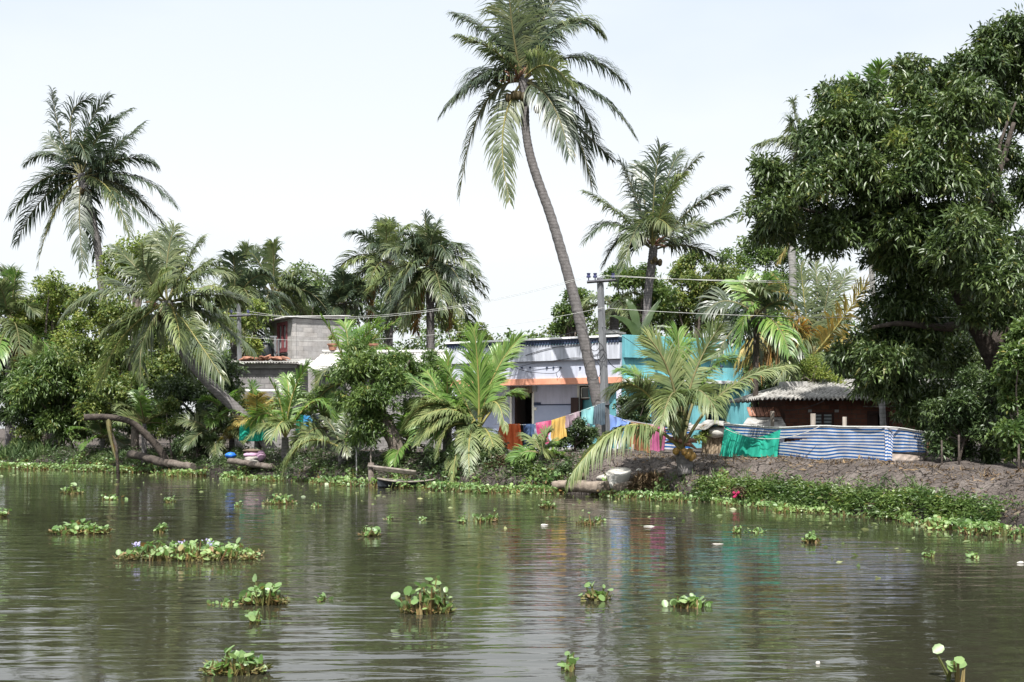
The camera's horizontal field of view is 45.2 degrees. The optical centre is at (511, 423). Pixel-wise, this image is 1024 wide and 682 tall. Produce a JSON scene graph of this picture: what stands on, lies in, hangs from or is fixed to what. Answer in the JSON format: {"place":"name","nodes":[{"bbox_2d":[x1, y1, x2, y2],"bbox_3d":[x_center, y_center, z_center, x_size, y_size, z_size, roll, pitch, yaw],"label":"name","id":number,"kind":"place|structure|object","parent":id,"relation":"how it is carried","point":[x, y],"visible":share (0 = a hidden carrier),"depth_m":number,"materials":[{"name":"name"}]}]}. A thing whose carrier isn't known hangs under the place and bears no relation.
{"place":"outdoors","nodes":[
{"label":"outdoors","id":0,"kind":"place"},
{"bbox_2d":[0,427,1023,681],"bbox_3d":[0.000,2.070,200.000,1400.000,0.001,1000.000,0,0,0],"label":"water","id":1,"kind":"structure","parent":0,"point":[76,607],"depth_m":15.35,"materials":[{"name":"grey liquid"}]},
{"bbox_2d":[44,518,115,534],"bbox_3d":[-8.178,1.959,23.268,1.276,0.304,0.746,0,0,0],"label":"water hyacinth","id":2,"kind":"object","parent":1,"relation":"on","point":[74,528],"visible":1,"depth_m":23.09,"materials":[{"name":"green plant"}]},
{"bbox_2d":[112,537,265,561],"bbox_3d":[-4.968,1.943,19.013,2.277,0.331,1.176,0,0,0],"label":"water hyacinth","id":3,"kind":"object","parent":1,"relation":"on","point":[209,550],"visible":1,"depth_m":18.71,"materials":[{"name":"green plant"}]},
{"bbox_2d":[195,645,273,676],"bbox_3d":[-2.297,1.959,10.230,0.650,0.248,0.452,0,0,0],"label":"water hyacinth","id":4,"kind":"object","parent":1,"relation":"on","point":[242,662],"visible":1,"depth_m":10.15,"materials":[{"name":"green plant"}]},
{"bbox_2d":[235,574,289,605],"bbox_3d":[-2.870,1.920,14.154,0.649,0.349,0.490,0,0,0],"label":"water hyacinth","id":5,"kind":"object","parent":1,"relation":"on","point":[262,594],"visible":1,"depth_m":14.06,"materials":[{"name":"green plant"}]},
{"bbox_2d":[377,478,435,487],"bbox_3d":[-3.307,1.930,40.000,2.204,0.380,0.906,0,0,-15],"label":"canoe","id":6,"kind":"object","parent":1,"relation":"on","point":[383,482],"visible":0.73,"depth_m":39.66,"materials":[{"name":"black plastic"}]},
{"bbox_2d":[391,575,447,614],"bbox_3d":[-0.995,1.867,13.476,0.652,0.423,0.431,0,0,0],"label":"water hyacinth","id":7,"kind":"object","parent":1,"relation":"on","point":[431,602],"visible":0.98,"depth_m":13.39,"materials":[{"name":"green plant"}]},
{"bbox_2d":[0,469,1020,577],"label":"floating leaves","id":8,"kind":"object","parent":1,"relation":"on","point":[858,564],"visible":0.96,"depth_m":33.33,"materials":[{"name":"green plant"}]},
{"bbox_2d":[0,450,1023,537],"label":"water plants","id":9,"kind":"object","parent":1,"relation":"on","point":[964,525],"visible":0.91,"depth_m":36.74,"materials":[{"name":"green plant"}]},
{"bbox_2d":[564,480,610,492],"bbox_3d":[2.180,1.819,35.605,1.392,0.374,0.376,0,0,37],"label":"log","id":10,"kind":"object","parent":1,"relation":"on","point":[588,486],"visible":0.87,"depth_m":35.39,"materials":[{"name":"brown wood"}]},
{"bbox_2d":[578,581,613,600],"bbox_3d":[1.001,1.969,14.480,0.446,0.241,0.372,0,0,0],"label":"water hyacinth","id":11,"kind":"object","parent":1,"relation":"on","point":[596,595],"visible":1,"depth_m":14.40,"materials":[{"name":"green plant"}]},
{"bbox_2d":[662,593,712,608],"bbox_3d":[1.999,2.017,13.917,0.476,0.191,0.418,0,0,-42],"label":"water hyacinth","id":12,"kind":"object","parent":1,"relation":"on","point":[691,601],"visible":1,"depth_m":13.85,"materials":[{"name":"green plant"}]},
{"bbox_2d":[932,643,966,681],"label":"water hyacinth","id":13,"kind":"object","parent":1,"relation":"on","point":[956,664],"visible":1,"depth_m":9.84,"materials":[{"name":"green plant"}]},
{"bbox_2d":[0,428,1023,533],"bbox_3d":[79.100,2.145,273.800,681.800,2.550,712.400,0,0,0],"label":"ground","id":14,"kind":"structure","parent":0,"point":[851,470],"depth_m":32.40,"materials":[{"name":"brown soil"}]},
{"bbox_2d":[0,437,57,463],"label":"tall grass","id":15,"kind":"structure","parent":14,"relation":"on","point":[16,449],"depth_m":59.08,"materials":[{"name":"green plant"}]},
{"bbox_2d":[9,419,51,446],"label":"bush","id":16,"kind":"object","parent":14,"relation":"on","point":[33,435],"visible":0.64,"depth_m":60.12,"materials":[{"name":"green plant"}]},
{"bbox_2d":[9,339,54,432],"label":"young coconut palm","id":17,"kind":"object","parent":14,"relation":"on","point":[36,347],"visible":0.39,"depth_m":60.81,"materials":[{"name":"green plant"}]},
{"bbox_2d":[0,263,69,446],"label":"coconut palm","id":18,"kind":"object","parent":14,"relation":"on","point":[10,294],"visible":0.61,"depth_m":63.35,"materials":[{"name":"green plant"}]},
{"bbox_2d":[0,268,97,445],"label":"broadleaf tree","id":19,"kind":"object","parent":14,"relation":"on","point":[79,325],"visible":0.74,"depth_m":63.52,"materials":[{"name":"green plant"}]},
{"bbox_2d":[0,343,110,448],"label":"mango tree","id":20,"kind":"object","parent":14,"relation":"on","point":[34,381],"visible":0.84,"depth_m":58.95,"materials":[{"name":"green plant"}]},
{"bbox_2d":[5,85,177,446],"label":"coconut palm","id":21,"kind":"object","parent":14,"relation":"on","point":[84,164],"visible":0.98,"depth_m":65.84,"materials":[{"name":"green plant"}]},
{"bbox_2d":[0,372,183,447],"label":"bush","id":22,"kind":"object","parent":14,"relation":"on","point":[7,416],"visible":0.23,"depth_m":60.31,"materials":[{"name":"green plant"}]},
{"bbox_2d":[65,420,130,450],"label":"young coconut palm","id":23,"kind":"object","parent":14,"relation":"on","point":[98,426],"visible":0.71,"depth_m":56.81,"materials":[{"name":"green plant"}]},
{"bbox_2d":[84,414,173,468],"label":"dead palm","id":24,"kind":"object","parent":14,"relation":"on","point":[149,438],"visible":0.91,"depth_m":50.39,"materials":[{"name":"brown wood"}]},
{"bbox_2d":[54,282,222,450],"bbox_3d":[-17.005,-2.506,56.078,8.110,7.926,4.792,0,0,0],"label":"broadleaf tree","id":25,"kind":"object","parent":14,"relation":"on","point":[102,314],"visible":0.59,"depth_m":55.71,"materials":[{"name":"green plant"}]},
{"bbox_2d":[88,230,195,444],"bbox_3d":[-18.563,-4.185,62.417,6.229,11.278,3.613,0,0,24],"label":"broadleaf tree","id":26,"kind":"object","parent":14,"relation":"on","point":[106,268],"visible":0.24,"depth_m":62.05,"materials":[{"name":"green plant"}]},
{"bbox_2d":[111,383,184,466],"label":"young coconut palm","id":27,"kind":"object","parent":14,"relation":"on","point":[142,401],"visible":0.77,"depth_m":52.89,"materials":[{"name":"green plant"}]},
{"bbox_2d":[57,218,278,452],"bbox_3d":[-13.696,-3.429,50.074,8.360,10.093,6.341,0,0,39],"label":"coconut palm","id":28,"kind":"object","parent":14,"relation":"on","point":[152,277],"visible":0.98,"depth_m":49.67,"materials":[{"name":"green plant"}]},
{"bbox_2d":[151,395,185,458],"bbox_3d":[-14.464,0.164,52.051,1.517,2.800,1.346,0,0,0],"label":"bush","id":29,"kind":"object","parent":14,"relation":"on","point":[167,429],"visible":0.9,"depth_m":51.96,"materials":[{"name":"green plant"}]},
{"bbox_2d":[170,430,221,462],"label":"bush","id":30,"kind":"object","parent":14,"relation":"on","point":[197,448],"visible":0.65,"depth_m":50.48,"materials":[{"name":"green plant"}]},
{"bbox_2d":[145,350,249,436],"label":"broadleaf tree","id":31,"kind":"object","parent":14,"relation":"on","point":[184,389],"visible":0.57,"depth_m":53.58,"materials":[{"name":"green plant"}]},
{"bbox_2d":[175,400,251,460],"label":"young coconut palm","id":32,"kind":"object","parent":14,"relation":"on","point":[196,425],"visible":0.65,"depth_m":50.69,"materials":[{"name":"green plant"}]},
{"bbox_2d":[197,383,274,450],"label":"young coconut palm","id":33,"kind":"object","parent":14,"relation":"on","point":[235,397],"visible":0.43,"depth_m":50.94,"materials":[{"name":"green plant"}]},
{"bbox_2d":[176,240,296,372],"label":"coconut palm","id":34,"kind":"object","parent":14,"relation":"on","point":[247,281],"visible":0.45,"depth_m":63.47,"materials":[{"name":"green plant"}]},
{"bbox_2d":[212,297,273,356],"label":"broadleaf tree","id":35,"kind":"object","parent":14,"relation":"on","point":[256,343],"visible":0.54,"depth_m":59.52,"materials":[{"name":"green plant"}]},
{"bbox_2d":[227,458,275,469],"bbox_3d":[-9.848,1.516,46.391,2.293,0.413,0.251,0,0,32],"label":"log","id":36,"kind":"object","parent":14,"relation":"on","point":[249,463],"visible":1,"depth_m":46.29,"materials":[{"name":"brown wood"}]},
{"bbox_2d":[218,377,285,449],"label":"young coconut palm","id":37,"kind":"object","parent":14,"relation":"on","point":[254,396],"visible":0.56,"depth_m":49.73,"materials":[{"name":"green plant"}]},
{"bbox_2d":[255,336,279,356],"bbox_3d":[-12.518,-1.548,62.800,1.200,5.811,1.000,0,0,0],"label":"water tank","id":38,"kind":"object","parent":14,"relation":"on","point":[268,350],"visible":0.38,"depth_m":62.38,"materials":[{"name":"black plastic"}]},
{"bbox_2d":[205,236,330,355],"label":"coconut palm","id":39,"kind":"object","parent":14,"relation":"on","point":[293,287],"visible":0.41,"depth_m":69.40,"materials":[{"name":"green plant"}]},
{"bbox_2d":[228,354,313,448],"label":"block outbuilding","id":40,"kind":"structure","parent":14,"relation":"on","point":[261,369],"depth_m":57.97,"materials":[{"name":"concrete"}]},
{"bbox_2d":[240,358,339,463],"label":"young coconut palm","id":41,"kind":"object","parent":14,"relation":"on","point":[283,425],"visible":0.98,"depth_m":46.51,"materials":[{"name":"green plant"}]},
{"bbox_2d":[0,443,607,485],"bbox_3d":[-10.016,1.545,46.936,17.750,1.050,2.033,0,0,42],"label":"shore grass","id":42,"kind":"structure","parent":14,"relation":"on","point":[292,468],"depth_m":44.79,"materials":[{"name":"green plant"}]},
{"bbox_2d":[127,450,170,467],"bbox_3d":[-15.117,1.454,51.296,3.219,0.683,0.368,0,0,44],"label":"log","id":43,"kind":"object","parent":42,"relation":"on","point":[148,458],"visible":0.99,"depth_m":51.13,"materials":[{"name":"brown wood"}]},
{"bbox_2d":[269,315,349,446],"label":"grey block house","id":44,"kind":"structure","parent":14,"relation":"on","point":[293,333],"depth_m":62.72,"materials":[{"name":"grey concrete"}]},
{"bbox_2d":[276,321,287,352],"bbox_3d":[-11.815,-4.435,63.167,0.240,1.569,1.585,0,0,-31],"label":"window","id":45,"kind":"structure","parent":44,"relation":"in","point":[282,327],"depth_m":63.15,"materials":[{"name":"red wood"}]},
{"bbox_2d":[282,259,352,321],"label":"broadleaf tree","id":46,"kind":"object","parent":14,"relation":"on","point":[315,309],"visible":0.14,"depth_m":85.80,"materials":[{"name":"green plant"}]},
{"bbox_2d":[286,389,351,451],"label":"young coconut palm","id":47,"kind":"object","parent":14,"relation":"on","point":[317,429],"visible":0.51,"depth_m":47.20,"materials":[{"name":"green plant"}]},
{"bbox_2d":[278,412,363,481],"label":"young coconut palm","id":48,"kind":"object","parent":14,"relation":"on","point":[339,442],"visible":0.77,"depth_m":43.88,"materials":[{"name":"green plant"}]},
{"bbox_2d":[306,265,379,344],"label":"broadleaf tree","id":49,"kind":"object","parent":14,"relation":"on","point":[340,292],"visible":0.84,"depth_m":75.44,"materials":[{"name":"green plant"}]},
{"bbox_2d":[307,314,401,450],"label":"young coconut palm","id":50,"kind":"object","parent":14,"relation":"on","point":[344,325],"visible":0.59,"depth_m":47.57,"materials":[{"name":"green plant"}]},
{"bbox_2d":[303,350,451,449],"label":"hip roofed house","id":51,"kind":"structure","parent":14,"relation":"on","point":[325,357],"depth_m":53.30,"materials":[{"name":"white paint"}]},
{"bbox_2d":[325,330,435,466],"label":"tree","id":52,"kind":"object","parent":14,"relation":"on","point":[368,405],"visible":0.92,"depth_m":42.05,"materials":[{"name":"green plant"}]},
{"bbox_2d":[334,213,440,349],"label":"coconut palm","id":53,"kind":"object","parent":14,"relation":"on","point":[375,266],"visible":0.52,"depth_m":77.33,"materials":[{"name":"green plant"}]},
{"bbox_2d":[338,269,443,349],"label":"broadleaf tree","id":54,"kind":"object","parent":14,"relation":"on","point":[370,320],"visible":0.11,"depth_m":88.44,"materials":[{"name":"green plant"}]},
{"bbox_2d":[365,407,442,466],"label":"young coconut palm","id":55,"kind":"object","parent":14,"relation":"on","point":[394,457],"visible":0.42,"depth_m":42.25,"materials":[{"name":"green plant"}]},
{"bbox_2d":[398,347,446,450],"bbox_3d":[-3.241,-0.834,44.932,2.034,3.938,1.360,0,0,10],"label":"bush","id":56,"kind":"object","parent":14,"relation":"on","point":[429,355],"visible":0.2,"depth_m":44.96,"materials":[{"name":"green plant"}]},
{"bbox_2d":[364,207,490,349],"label":"coconut palm","id":57,"kind":"object","parent":14,"relation":"on","point":[434,283],"visible":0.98,"depth_m":71.17,"materials":[{"name":"green plant"}]},
{"bbox_2d":[0,305,865,410],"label":"distant wood","id":58,"kind":"object","parent":14,"relation":"on","point":[441,340],"visible":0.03,"depth_m":96.67,"materials":[{"name":"green plant"}]},
{"bbox_2d":[406,348,474,459],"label":"young coconut palm","id":59,"kind":"object","parent":14,"relation":"on","point":[432,380],"visible":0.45,"depth_m":41.75,"materials":[{"name":"green plant"}]},
{"bbox_2d":[423,308,493,347],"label":"broadleaf tree","id":60,"kind":"object","parent":14,"relation":"on","point":[458,326],"visible":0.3,"depth_m":89.63,"materials":[{"name":"green plant"}]},
{"bbox_2d":[399,320,529,482],"bbox_3d":[-1.679,-0.727,40.891,4.159,5.466,3.506,0,0,24],"label":"young coconut palm","id":61,"kind":"object","parent":14,"relation":"on","point":[489,378],"visible":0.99,"depth_m":40.67,"materials":[{"name":"green plant"}]},
{"bbox_2d":[425,438,509,469],"bbox_3d":[-1.494,1.208,40.092,2.885,1.702,1.861,0,0,0],"label":"bush","id":62,"kind":"object","parent":14,"relation":"on","point":[441,455],"visible":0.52,"depth_m":39.94,"materials":[{"name":"green plant"}]},
{"bbox_2d":[505,454,548,477],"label":"bush","id":63,"kind":"object","parent":14,"relation":"on","point":[520,463],"visible":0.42,"depth_m":37.98,"materials":[{"name":"green plant"}]},
{"bbox_2d":[505,424,568,465],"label":"young coconut palm","id":64,"kind":"object","parent":14,"relation":"on","point":[539,441],"visible":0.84,"depth_m":38.57,"materials":[{"name":"green plant"}]},
{"bbox_2d":[437,0,637,438],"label":"coconut palm","id":65,"kind":"object","parent":14,"relation":"on","point":[525,35],"visible":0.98,"depth_m":44.74,"materials":[{"name":"green plant"}]},
{"bbox_2d":[445,330,667,450],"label":"lilac house","id":66,"kind":"structure","parent":14,"relation":"on","point":[549,377],"depth_m":49.18,"materials":[{"name":"paint"}]},
{"bbox_2d":[515,394,525,444],"bbox_3d":[0.352,-0.323,51.324,0.040,2.526,0.750,0,0,33],"label":"door","id":67,"kind":"structure","parent":66,"relation":"in","point":[520,404],"depth_m":51.29,"materials":[{"name":"brown wood"}]},
{"bbox_2d":[538,287,596,337],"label":"broadleaf tree","id":68,"kind":"object","parent":14,"relation":"on","point":[561,309],"visible":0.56,"depth_m":65.85,"materials":[{"name":"green plant"}]},
{"bbox_2d":[550,416,600,451],"bbox_3d":[2.260,0.389,43.008,1.669,1.296,1.578,0,0,31],"label":"bush","id":69,"kind":"object","parent":14,"relation":"on","point":[581,434],"visible":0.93,"depth_m":42.88,"materials":[{"name":"green plant"}]},
{"bbox_2d":[585,273,615,451],"bbox_3d":[3.123,-2.071,43.567,1.088,6.506,0.437,0,0,0],"label":"utility pole","id":70,"kind":"object","parent":14,"relation":"on","point":[602,348],"visible":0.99,"depth_m":43.50,"materials":[{"name":"concrete"}]},
{"bbox_2d":[564,288,654,335],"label":"coconut palm","id":71,"kind":"object","parent":14,"relation":"on","point":[613,323],"visible":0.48,"depth_m":62.80,"materials":[{"name":"green plant"}]},
{"bbox_2d":[606,467,630,482],"bbox_3d":[3.085,1.513,35.600,0.749,0.494,0.541,0,0,0],"label":"bucket","id":72,"kind":"object","parent":14,"relation":"on","point":[620,474],"visible":0.87,"depth_m":35.52,"materials":[{"name":"white plastic"}]},
{"bbox_2d":[609,394,652,449],"bbox_3d":[4.454,-0.163,45.473,1.693,2.230,1.160,0,0,17],"label":"bush","id":73,"kind":"object","parent":14,"relation":"on","point":[640,414],"visible":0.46,"depth_m":45.34,"materials":[{"name":"green plant"}]},
{"bbox_2d":[600,262,680,334],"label":"broadleaf tree","id":74,"kind":"object","parent":14,"relation":"on","point":[664,294],"visible":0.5,"depth_m":66.05,"materials":[{"name":"green plant"}]},
{"bbox_2d":[610,299,672,335],"bbox_3d":[5.729,-2.317,55.942,3.071,6.871,0.918,0,0,0],"label":"banana plant","id":75,"kind":"object","parent":14,"relation":"on","point":[633,325],"visible":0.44,"depth_m":56.13,"materials":[{"name":"green plant"}]},
{"bbox_2d":[625,470,667,492],"bbox_3d":[3.985,1.740,34.871,1.653,1.029,1.238,0,0,0],"label":"frond heap","id":76,"kind":"object","parent":14,"relation":"on","point":[640,481],"visible":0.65,"depth_m":34.63,"materials":[{"name":"brown plant"}]},
{"bbox_2d":[544,335,752,448],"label":"turquoise house","id":77,"kind":"structure","parent":14,"relation":"on","point":[737,413],"depth_m":49.08,"materials":[{"name":"paint"}]},
{"bbox_2d":[580,138,741,327],"bbox_3d":[7.356,-6.319,59.903,7.404,15.165,5.878,0,0,-31],"label":"coconut palm","id":78,"kind":"object","parent":14,"relation":"on","point":[653,221],"visible":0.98,"depth_m":59.81,"materials":[{"name":"green plant"}]},
{"bbox_2d":[565,313,800,490],"bbox_3d":[4.593,-0.594,34.169,5.949,5.096,3.944,0,0,-29],"label":"young coconut palm","id":79,"kind":"object","parent":14,"relation":"on","point":[673,358],"visible":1,"depth_m":34.16,"materials":[{"name":"green plant"}]},
{"bbox_2d":[660,248,739,338],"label":"broadleaf tree","id":80,"kind":"object","parent":14,"relation":"on","point":[683,267],"visible":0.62,"depth_m":69.59,"materials":[{"name":"green plant"}]},
{"bbox_2d":[687,420,730,453],"bbox_3d":[6.259,0.469,39.627,1.254,1.214,1.507,0,0,-3],"label":"thatch lean to","id":81,"kind":"object","parent":14,"relation":"on","point":[711,445],"visible":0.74,"depth_m":39.25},
{"bbox_2d":[417,458,1023,528],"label":"shore grass","id":82,"kind":"structure","parent":14,"relation":"on","point":[837,482],"depth_m":30.91,"materials":[{"name":"green plant"}]},
{"bbox_2d":[452,452,1023,517],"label":"leaf litter","id":83,"kind":"object","parent":14,"relation":"on","point":[914,469],"visible":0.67,"depth_m":30.29,"materials":[{"name":"plant"}]},
{"bbox_2d":[719,426,780,456],"bbox_3d":[6.784,0.511,35.178,0.328,0.902,2.273,0,0,-35],"label":"green net","id":84,"kind":"object","parent":14,"relation":"on","point":[738,444],"visible":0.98,"depth_m":35.22,"materials":[{"name":"green fabric"}]},
{"bbox_2d":[693,268,812,416],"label":"areca palm","id":85,"kind":"object","parent":14,"relation":"on","point":[759,295],"visible":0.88,"depth_m":42.68,"materials":[{"name":"green plant"}]},
{"bbox_2d":[715,235,808,381],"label":"broadleaf tree","id":86,"kind":"object","parent":14,"relation":"on","point":[763,257],"visible":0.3,"depth_m":71.94,"materials":[{"name":"green plant"}]},
{"bbox_2d":[743,407,786,442],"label":"tiled shed","id":87,"kind":"structure","parent":14,"relation":"on","point":[759,420],"depth_m":41.42,"materials":[{"name":"paint"}]},
{"bbox_2d":[559,451,1023,479],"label":"dry grass","id":88,"kind":"structure","parent":14,"relation":"on","point":[936,466],"depth_m":30.45,"materials":[{"name":"brown plant"}]},
{"bbox_2d":[750,95,835,319],"bbox_3d":[14.230,-7.422,58.205,6.107,17.050,2.411,0,0,-19],"label":"coconut palm","id":89,"kind":"object","parent":14,"relation":"on","point":[791,255],"visible":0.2,"depth_m":57.84,"materials":[{"name":"green plant"}]},
{"bbox_2d":[733,258,869,385],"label":"broadleaf tree","id":90,"kind":"object","parent":14,"relation":"on","point":[814,330],"visible":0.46,"depth_m":50.04,"materials":[{"name":"green plant"}]},
{"bbox_2d":[743,310,862,410],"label":"broadleaf tree","id":91,"kind":"object","parent":14,"relation":"on","point":[764,385],"visible":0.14,"depth_m":55.59,"materials":[{"name":"green plant"}]},
{"bbox_2d":[788,351,846,383],"bbox_3d":[10.818,-1.758,43.238,2.088,1.638,1.437,0,0,24],"label":"bush","id":92,"kind":"object","parent":14,"relation":"on","point":[812,369],"visible":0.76,"depth_m":43.20,"materials":[{"name":"green plant"}]},
{"bbox_2d":[724,411,926,460],"bbox_3d":[8.735,0.415,34.374,2.039,1.555,6.487,0,0,-30],"label":"tarp fence","id":93,"kind":"object","parent":14,"relation":"on","point":[844,441],"visible":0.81,"depth_m":32.56,"materials":[{"name":"blue fabric"}]},
{"bbox_2d":[728,379,956,448],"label":"brick house","id":94,"kind":"structure","parent":14,"relation":"on","point":[835,406],"depth_m":41.50,"materials":[{"name":"red brick"}]},
{"bbox_2d":[680,467,1023,522],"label":"ground cover","id":95,"kind":"object","parent":14,"relation":"on","point":[938,503],"visible":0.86,"depth_m":27.62,"materials":[{"name":"green plant"}]},
{"bbox_2d":[845,57,898,425],"bbox_3d":[11.888,-5.395,40.383,2.689,13.041,2.952,0,0,0],"label":"areca palm","id":96,"kind":"object","parent":14,"relation":"on","point":[878,64],"visible":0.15,"depth_m":39.91,"materials":[{"name":"green plant"}]},
{"bbox_2d":[734,3,1023,456],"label":"mango tree","id":97,"kind":"object","parent":14,"relation":"on","point":[853,137],"visible":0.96,"depth_m":33.86,"materials":[{"name":"green plant"}]},
{"bbox_2d":[917,361,1009,464],"bbox_3d":[11.835,-0.213,31.445,2.955,2.858,1.958,0,0,0],"label":"bush","id":98,"kind":"object","parent":14,"relation":"on","point":[956,406],"visible":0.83,"depth_m":31.31,"materials":[{"name":"green plant"}]},
{"bbox_2d":[923,237,1023,436],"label":"broadleaf tree","id":99,"kind":"object","parent":14,"relation":"on","point":[967,331],"visible":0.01,"depth_m":46.09,"materials":[{"name":"green plant"}]},
{"bbox_2d":[984,313,1023,467],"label":"bush","id":100,"kind":"object","parent":14,"relation":"on","point":[1008,376],"visible":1,"depth_m":29.93,"materials":[{"name":"green plant"}]},
{"bbox_2d":[0,0,1023,426],"label":"sky","id":101,"kind":"structure","parent":0,"point":[302,122],"materials":[{"name":"white"}]},
{"bbox_3d":[-8.745,-0.397,49.500,2.642,0.113,0.015,0,0,0],"label":"clothes line","id":102,"kind":"object","parent":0,"visible":0},
{"bbox_2d":[239,419,273,440],"bbox_3d":[-10.280,0.225,49.511,1.421,0.969,0.293,0,0,0],"label":"green sheet","id":103,"kind":"object","parent":102,"relation":"hanging from","point":[244,433],"visible":0.27,"depth_m":49.45,"materials":[{"name":"fabric"}]},
{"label":"clothes line","id":104,"kind":"object","parent":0,"visible":0},
{"bbox_2d":[498,424,522,449],"bbox_3d":[-0.068,0.468,42.316,0.935,0.932,0.274,0,0,-13],"label":"hanging cloth","id":105,"kind":"object","parent":104,"relation":"hanging from","point":[514,430],"visible":0.68,"depth_m":42.33,"materials":[{"name":"fabric"}]},
{"bbox_2d":[551,416,566,440],"bbox_3d":[1.621,0.191,42.764,0.569,0.948,0.208,0,0,-11],"label":"hanging cloth","id":106,"kind":"object","parent":104,"relation":"hanging from","point":[559,430],"visible":0.93,"depth_m":42.75,"materials":[{"name":"fabric"}]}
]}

